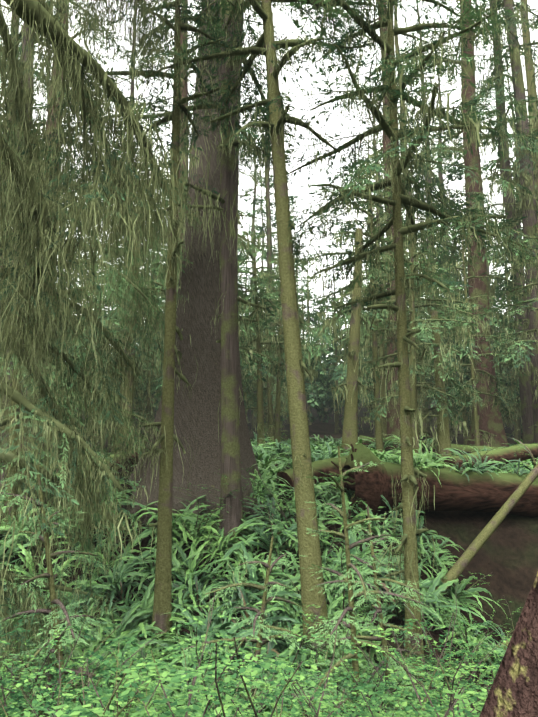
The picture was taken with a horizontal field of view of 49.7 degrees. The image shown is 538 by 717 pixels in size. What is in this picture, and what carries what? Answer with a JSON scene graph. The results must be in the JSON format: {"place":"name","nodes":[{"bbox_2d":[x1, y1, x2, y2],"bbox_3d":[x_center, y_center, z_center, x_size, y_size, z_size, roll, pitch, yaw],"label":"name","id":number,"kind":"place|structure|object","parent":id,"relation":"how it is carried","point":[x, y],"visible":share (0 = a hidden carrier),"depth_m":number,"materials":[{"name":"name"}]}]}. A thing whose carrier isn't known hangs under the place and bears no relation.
{"place":"outdoors","nodes":[
{"label":"outdoors","id":0,"kind":"place"},
{"bbox_2d":[0,400,537,714],"bbox_3d":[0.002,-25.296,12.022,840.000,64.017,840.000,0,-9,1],"label":"ground","id":1,"kind":"structure","parent":0,"point":[506,556],"depth_m":10.23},
{"bbox_2d":[0,259,32,396],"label":"tree","id":2,"kind":"object","parent":1,"relation":"on","point":[30,321],"depth_m":21.52,"materials":[{"name":"green plant"}]},
{"bbox_2d":[0,1,80,379],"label":"tree","id":3,"kind":"object","parent":1,"relation":"on","point":[10,116],"visible":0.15,"depth_m":34.91,"materials":[{"name":"green plant"}]},
{"bbox_2d":[10,14,70,433],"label":"tree","id":4,"kind":"object","parent":1,"relation":"on","point":[41,129],"depth_m":36.61,"materials":[{"name":"green plant"}]},
{"bbox_2d":[0,286,92,443],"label":"tree","id":5,"kind":"object","parent":1,"relation":"on","point":[69,353],"depth_m":28.57,"materials":[{"name":"green plant"}]},
{"bbox_2d":[0,220,95,378],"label":"tree","id":6,"kind":"object","parent":1,"relation":"on","point":[76,326],"visible":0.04,"depth_m":18.39,"materials":[{"name":"green plant"}]},
{"bbox_2d":[0,0,107,490],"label":"tree","id":7,"kind":"object","parent":1,"relation":"on","point":[6,411],"visible":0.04,"depth_m":16.90,"materials":[{"name":"green plant"}]},
{"bbox_2d":[0,465,129,713],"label":"sapling","id":8,"kind":"object","parent":1,"relation":"on","point":[53,612],"visible":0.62,"depth_m":5.59,"materials":[{"name":"green plant"}]},
{"bbox_2d":[21,454,113,481],"bbox_3d":[-4.636,3.020,16.002,5.597,1.467,0.742,2,-9,-14],"label":"log","id":9,"kind":"object","parent":1,"relation":"on","point":[29,475],"visible":0.08,"depth_m":15.48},
{"bbox_2d":[2,0,135,457],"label":"tree","id":10,"kind":"object","parent":1,"relation":"on","point":[108,46],"visible":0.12,"depth_m":27.32,"materials":[{"name":"green plant"}]},
{"bbox_2d":[1,446,143,503],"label":"log","id":11,"kind":"object","parent":1,"relation":"on","point":[131,462],"visible":0.12,"depth_m":13.07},
{"bbox_2d":[48,252,100,449],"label":"tree","id":12,"kind":"object","parent":1,"relation":"on","point":[63,323],"depth_m":31.38,"materials":[{"name":"green plant"}]},
{"bbox_2d":[0,163,163,685],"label":"branch","id":13,"kind":"object","parent":1,"relation":"on","point":[74,447],"visible":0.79,"depth_m":6.58,"materials":[{"name":"green plant"}]},
{"bbox_2d":[50,225,151,450],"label":"tree","id":14,"kind":"object","parent":1,"relation":"on","point":[103,344],"visible":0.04,"depth_m":28.82,"materials":[{"name":"green plant"}]},
{"bbox_2d":[0,105,205,534],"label":"branch","id":15,"kind":"object","parent":1,"relation":"on","point":[150,308],"visible":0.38,"depth_m":10.54,"materials":[{"name":"green plant"}]},
{"bbox_2d":[79,292,142,451],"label":"tree","id":16,"kind":"object","parent":1,"relation":"on","point":[98,364],"visible":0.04,"depth_m":31.20,"materials":[{"name":"green plant"}]},
{"bbox_2d":[42,160,183,453],"bbox_3d":[-4.896,-1.353,19.788,4.945,11.476,6.648,7,-10,-31],"label":"tree","id":17,"kind":"object","parent":1,"relation":"on","point":[106,317],"visible":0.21,"depth_m":19.65,"materials":[{"name":"green plant"}]},
{"bbox_2d":[74,289,161,453],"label":"tree","id":18,"kind":"object","parent":1,"relation":"on","point":[151,382],"visible":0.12,"depth_m":25.33,"materials":[{"name":"green plant"}]},
{"bbox_2d":[57,228,179,448],"bbox_3d":[-5.555,-0.536,23.436,6.314,11.305,5.858,-3,-10,28],"label":"tree","id":19,"kind":"object","parent":1,"relation":"on","point":[139,347],"visible":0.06,"depth_m":23.22,"materials":[{"name":"green plant"}]},
{"bbox_2d":[0,0,240,428],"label":"branch","id":20,"kind":"object","parent":1,"relation":"on","point":[42,233],"visible":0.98,"depth_m":6.60,"materials":[{"name":"green plant"}]},
{"bbox_2d":[91,12,162,407],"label":"tree","id":21,"kind":"object","parent":1,"relation":"on","point":[120,140],"depth_m":43.76,"materials":[{"name":"green plant"}]},
{"bbox_2d":[116,209,146,453],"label":"tree","id":22,"kind":"object","parent":1,"relation":"on","point":[130,382],"visible":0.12,"depth_m":19.09,"materials":[{"name":"plant"}]},
{"bbox_2d":[109,1,162,444],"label":"tree","id":23,"kind":"object","parent":1,"relation":"on","point":[132,87],"visible":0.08,"depth_m":36.47,"materials":[{"name":"green plant"}]},
{"bbox_2d":[117,275,162,445],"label":"tree","id":24,"kind":"object","parent":1,"relation":"on","point":[148,407],"visible":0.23,"depth_m":28.28,"materials":[{"name":"green plant"}]},
{"bbox_2d":[44,0,253,647],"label":"hemlock tree","id":25,"kind":"object","parent":1,"relation":"on","point":[162,604],"visible":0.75,"depth_m":8.48,"materials":[{"name":"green plant"}]},
{"bbox_2d":[144,330,162,404],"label":"tree","id":26,"kind":"object","parent":1,"relation":"on","point":[151,376],"visible":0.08,"depth_m":38.96,"materials":[{"name":"green plant"}]},
{"bbox_2d":[123,0,241,372],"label":"tree","id":27,"kind":"object","parent":1,"relation":"on","point":[186,92],"visible":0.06,"depth_m":33.09,"materials":[{"name":"green plant"}]},
{"bbox_2d":[121,0,264,531],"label":"cedar tree","id":28,"kind":"object","parent":1,"relation":"on","point":[197,414],"visible":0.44,"depth_m":11.34,"materials":[{"name":"brown plant"}]},
{"bbox_2d":[151,243,254,370],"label":"tree","id":29,"kind":"object","parent":1,"relation":"on","point":[239,312],"visible":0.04,"depth_m":26.11,"materials":[{"name":"green plant"}]},
{"bbox_2d":[156,234,254,413],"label":"tree","id":30,"kind":"object","parent":1,"relation":"on","point":[243,386],"visible":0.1,"depth_m":22.24,"materials":[{"name":"green plant"}]},
{"bbox_2d":[131,102,282,416],"bbox_3d":[-1.824,-2.521,18.740,4.573,13.282,5.148,-3,-8,14],"label":"tree","id":31,"kind":"object","parent":1,"relation":"on","point":[248,242],"visible":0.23,"depth_m":18.76,"materials":[{"name":"green plant"}]},
{"bbox_2d":[161,2,276,395],"bbox_3d":[-2.135,-14.465,31.461,5.751,40.553,6.680,-6,-9,25],"label":"tree","id":32,"kind":"object","parent":1,"relation":"on","point":[242,215],"visible":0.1,"depth_m":31.46,"materials":[{"name":"green plant"}]},
{"bbox_2d":[121,0,364,551],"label":"hemlock tree","id":33,"kind":"object","parent":1,"relation":"on","point":[230,433],"visible":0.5,"depth_m":10.34,"materials":[{"name":"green plant"}]},
{"bbox_2d":[243,320,263,400],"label":"tree","id":34,"kind":"object","parent":1,"relation":"on","point":[251,387],"visible":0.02,"depth_m":30.70,"materials":[{"name":"green plant"}]},
{"bbox_2d":[176,536,335,716],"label":"sapling","id":35,"kind":"object","parent":1,"relation":"on","point":[261,625],"visible":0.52,"depth_m":6.08,"materials":[{"name":"green plant"}]},
{"bbox_2d":[239,289,274,406],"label":"tree","id":36,"kind":"object","parent":1,"relation":"on","point":[244,369],"visible":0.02,"depth_m":35.45,"materials":[{"name":"green plant"}]},
{"bbox_2d":[0,412,535,716],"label":"plants","id":37,"kind":"object","parent":1,"relation":"on","point":[436,700],"visible":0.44,"depth_m":4.29,"materials":[{"name":"green plant"}]},
{"bbox_2d":[0,431,537,716],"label":"ferns","id":38,"kind":"object","parent":1,"relation":"on","point":[136,623],"visible":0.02,"depth_m":8.70,"materials":[{"name":"green plant"}]},
{"bbox_2d":[0,0,537,440],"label":"forest","id":39,"kind":"object","parent":1,"relation":"on","point":[321,394],"visible":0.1,"depth_m":49.13,"materials":[{"name":"green plant"}]},
{"bbox_2d":[240,29,304,436],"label":"tree","id":40,"kind":"object","parent":1,"relation":"on","point":[267,207],"visible":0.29,"depth_m":41.01,"materials":[{"name":"green plant"}]},
{"bbox_2d":[239,269,307,443],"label":"tree","id":41,"kind":"object","parent":1,"relation":"on","point":[269,406],"visible":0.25,"depth_m":27.35,"materials":[{"name":"green plant"}]},
{"bbox_2d":[238,228,320,446],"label":"tree","id":42,"kind":"object","parent":1,"relation":"on","point":[257,343],"visible":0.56,"depth_m":20.05,"materials":[{"name":"green plant"}]},
{"bbox_2d":[127,0,432,675],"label":"hemlock tree","id":43,"kind":"object","parent":1,"relation":"on","point":[309,543],"visible":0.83,"depth_m":8.52,"materials":[{"name":"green plant"}]},
{"bbox_2d":[254,254,309,441],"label":"tree","id":44,"kind":"object","parent":1,"relation":"on","point":[282,403],"visible":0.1,"depth_m":36.86,"materials":[{"name":"green plant"}]},
{"bbox_2d":[247,238,317,434],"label":"tree","id":45,"kind":"object","parent":1,"relation":"on","point":[265,396],"visible":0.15,"depth_m":32.66,"materials":[{"name":"green plant"}]},
{"bbox_2d":[238,250,331,446],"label":"tree","id":46,"kind":"object","parent":1,"relation":"on","point":[277,414],"visible":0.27,"depth_m":23.32,"materials":[{"name":"green plant"}]},
{"bbox_2d":[276,455,347,497],"bbox_3d":[1.158,2.388,11.913,2.236,0.841,0.589,6,-11,-35],"label":"log chunk","id":47,"kind":"object","parent":1,"relation":"on","point":[324,466],"visible":0.21,"depth_m":11.54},
{"bbox_2d":[331,228,368,455],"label":"tree","id":48,"kind":"object","parent":1,"relation":"on","point":[350,420],"visible":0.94,"depth_m":15.37,"materials":[{"name":"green plant"}]},
{"bbox_2d":[328,443,388,518],"bbox_3d":[1.644,2.366,10.720,0.771,1.610,1.548,3,-9,-16],"label":"fallen log","id":49,"kind":"object","parent":1,"relation":"on","point":[370,487],"visible":0.88,"depth_m":10.31,"materials":[{"name":"brown wood"}]},
{"bbox_2d":[278,446,442,716],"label":"sapling","id":50,"kind":"object","parent":1,"relation":"on","point":[350,609],"visible":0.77,"depth_m":5.78,"materials":[{"name":"green plant"}]},
{"bbox_2d":[330,280,408,425],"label":"tree","id":51,"kind":"object","parent":1,"relation":"on","point":[361,356],"visible":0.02,"depth_m":33.15,"materials":[{"name":"green plant"}]},
{"bbox_2d":[307,506,440,702],"bbox_3d":[1.246,3.316,6.948,1.437,3.003,1.514,-7,-12,39],"label":"sapling","id":52,"kind":"object","parent":1,"relation":"on","point":[379,619],"visible":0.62,"depth_m":6.89,"materials":[{"name":"green plant"}]},
{"bbox_2d":[347,81,403,378],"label":"tree","id":53,"kind":"object","parent":1,"relation":"on","point":[376,214],"visible":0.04,"depth_m":42.83,"materials":[{"name":"green plant"}]},
{"bbox_2d":[236,0,537,677],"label":"hemlock tree","id":54,"kind":"object","parent":1,"relation":"on","point":[410,473],"visible":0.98,"depth_m":8.26,"materials":[{"name":"green plant"}]},
{"bbox_2d":[294,149,485,453],"bbox_3d":[3.694,-1.597,19.688,6.893,11.696,5.127,-6,-10,31],"label":"tree","id":55,"kind":"object","parent":1,"relation":"on","point":[378,424],"visible":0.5,"depth_m":19.66,"materials":[{"name":"green plant"}]},
{"bbox_2d":[334,225,447,437],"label":"tree","id":56,"kind":"object","parent":1,"relation":"on","point":[383,420],"visible":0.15,"depth_m":25.82,"materials":[{"name":"green plant"}]},
{"bbox_2d":[322,0,461,437],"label":"tree","id":57,"kind":"object","parent":1,"relation":"on","point":[392,430],"visible":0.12,"depth_m":23.63,"materials":[{"name":"green plant"}]},
{"bbox_2d":[358,289,448,404],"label":"tree","id":58,"kind":"object","parent":1,"relation":"on","point":[428,380],"visible":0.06,"depth_m":30.84,"materials":[{"name":"green plant"}]},
{"bbox_2d":[365,5,464,437],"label":"tree","id":59,"kind":"object","parent":1,"relation":"on","point":[425,426],"visible":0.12,"depth_m":40.49,"materials":[{"name":"green plant"}]},
{"bbox_2d":[343,212,490,455],"bbox_3d":[4.274,-0.357,17.346,4.165,8.809,3.731,2,-11,-2],"label":"tree","id":60,"kind":"object","parent":1,"relation":"on","point":[414,386],"visible":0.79,"depth_m":16.89,"materials":[{"name":"green plant"}]},
{"bbox_2d":[385,316,451,409],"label":"tree","id":61,"kind":"object","parent":1,"relation":"on","point":[425,366],"depth_m":34.09,"materials":[{"name":"green plant"}]},
{"bbox_2d":[421,311,456,463],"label":"tree","id":62,"kind":"object","parent":1,"relation":"on","point":[442,439],"visible":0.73,"depth_m":16.68,"materials":[{"name":"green plant"}]},
{"bbox_2d":[416,279,469,443],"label":"tree","id":63,"kind":"object","parent":1,"relation":"on","point":[452,433],"visible":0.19,"depth_m":35.65,"materials":[{"name":"green plant"}]},
{"bbox_2d":[386,227,508,441],"bbox_3d":[8.277,-0.979,27.893,6.096,11.721,5.655,-4,-10,25],"label":"tree","id":64,"kind":"object","parent":1,"relation":"on","point":[443,340],"visible":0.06,"depth_m":28.07,"materials":[{"name":"green plant"}]},
{"bbox_2d":[359,435,536,460],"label":"log","id":65,"kind":"object","parent":1,"relation":"on","point":[461,447],"visible":0.1,"depth_m":20.46,"materials":[{"name":"green plant"}]},
{"bbox_2d":[381,0,537,447],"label":"cedar tree","id":66,"kind":"object","parent":1,"relation":"on","point":[490,421],"visible":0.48,"depth_m":25.27,"materials":[{"name":"green plant"}]},
{"bbox_2d":[382,461,537,516],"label":"log","id":67,"kind":"object","parent":1,"relation":"on","point":[455,490],"visible":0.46,"depth_m":10.99,"materials":[{"name":"brown wood"}]},
{"bbox_2d":[423,242,501,443],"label":"tree","id":68,"kind":"object","parent":1,"relation":"on","point":[465,418],"visible":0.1,"depth_m":30.02,"materials":[{"name":"green plant"}]},
{"bbox_2d":[425,214,526,446],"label":"tree","id":69,"kind":"object","parent":1,"relation":"on","point":[476,439],"visible":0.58,"depth_m":22.48,"materials":[{"name":"green plant"}]},
{"bbox_2d":[432,463,537,606],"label":"leaning trunk","id":70,"kind":"object","parent":1,"relation":"on","point":[458,567],"visible":0.75,"depth_m":9.64,"materials":[{"name":"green plant"}]},
{"bbox_2d":[456,280,521,436],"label":"tree","id":71,"kind":"object","parent":1,"relation":"on","point":[507,379],"visible":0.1,"depth_m":31.78,"materials":[{"name":"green plant"}]},
{"bbox_2d":[443,444,537,469],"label":"log","id":72,"kind":"object","parent":1,"relation":"on","point":[508,453],"visible":0.62,"depth_m":14.93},
{"bbox_2d":[465,328,518,424],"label":"tree","id":73,"kind":"object","parent":1,"relation":"on","point":[505,375],"visible":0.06,"depth_m":37.41,"materials":[{"name":"green plant"}]},
{"bbox_2d":[448,0,537,443],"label":"tree","id":74,"kind":"object","parent":1,"relation":"on","point":[525,404],"visible":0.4,"depth_m":29.64,"materials":[{"name":"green plant"}]},
{"bbox_2d":[478,638,510,665],"bbox_3d":[4.054,4.311,9.145,2.702,0.425,0.119,8,-12,-40],"label":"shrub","id":75,"kind":"object","parent":1,"relation":"on","point":[507,642],"visible":0.08,"depth_m":8.59,"materials":[{"name":"green plant"}]},
{"bbox_2d":[456,0,537,442],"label":"tree","id":76,"kind":"object","parent":1,"relation":"on","point":[528,204],"visible":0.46,"depth_m":27.60,"materials":[{"name":"green plant"}]},
{"bbox_2d":[477,226,537,427],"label":"tree","id":77,"kind":"object","parent":1,"relation":"on","point":[523,335],"visible":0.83,"depth_m":22.98,"materials":[{"name":"green plant"}]},
{"bbox_2d":[479,572,537,716],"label":"tree","id":78,"kind":"object","parent":1,"relation":"on","point":[513,691],"visible":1,"depth_m":2.07,"materials":[{"name":"brown plant"}]},
{"bbox_2d":[498,313,519,421],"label":"tree","id":79,"kind":"object","parent":1,"relation":"on","point":[506,395],"visible":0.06,"depth_m":33.36,"materials":[{"name":"green plant"}]},
{"bbox_2d":[485,0,537,319],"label":"tree","id":80,"kind":"object","parent":1,"relation":"on","point":[529,73],"visible":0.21,"depth_m":38.75,"materials":[{"name":"green plant"}]},
{"bbox_2d":[512,10,537,229],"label":"tree","id":81,"kind":"object","parent":1,"relation":"on","point":[536,212],"visible":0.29,"depth_m":30.54,"materials":[{"name":"green plant"}]},
{"bbox_2d":[0,0,537,362],"label":"sky","id":82,"kind":"structure","parent":0,"point":[303,192],"materials":[{"name":"white"}]}
]}

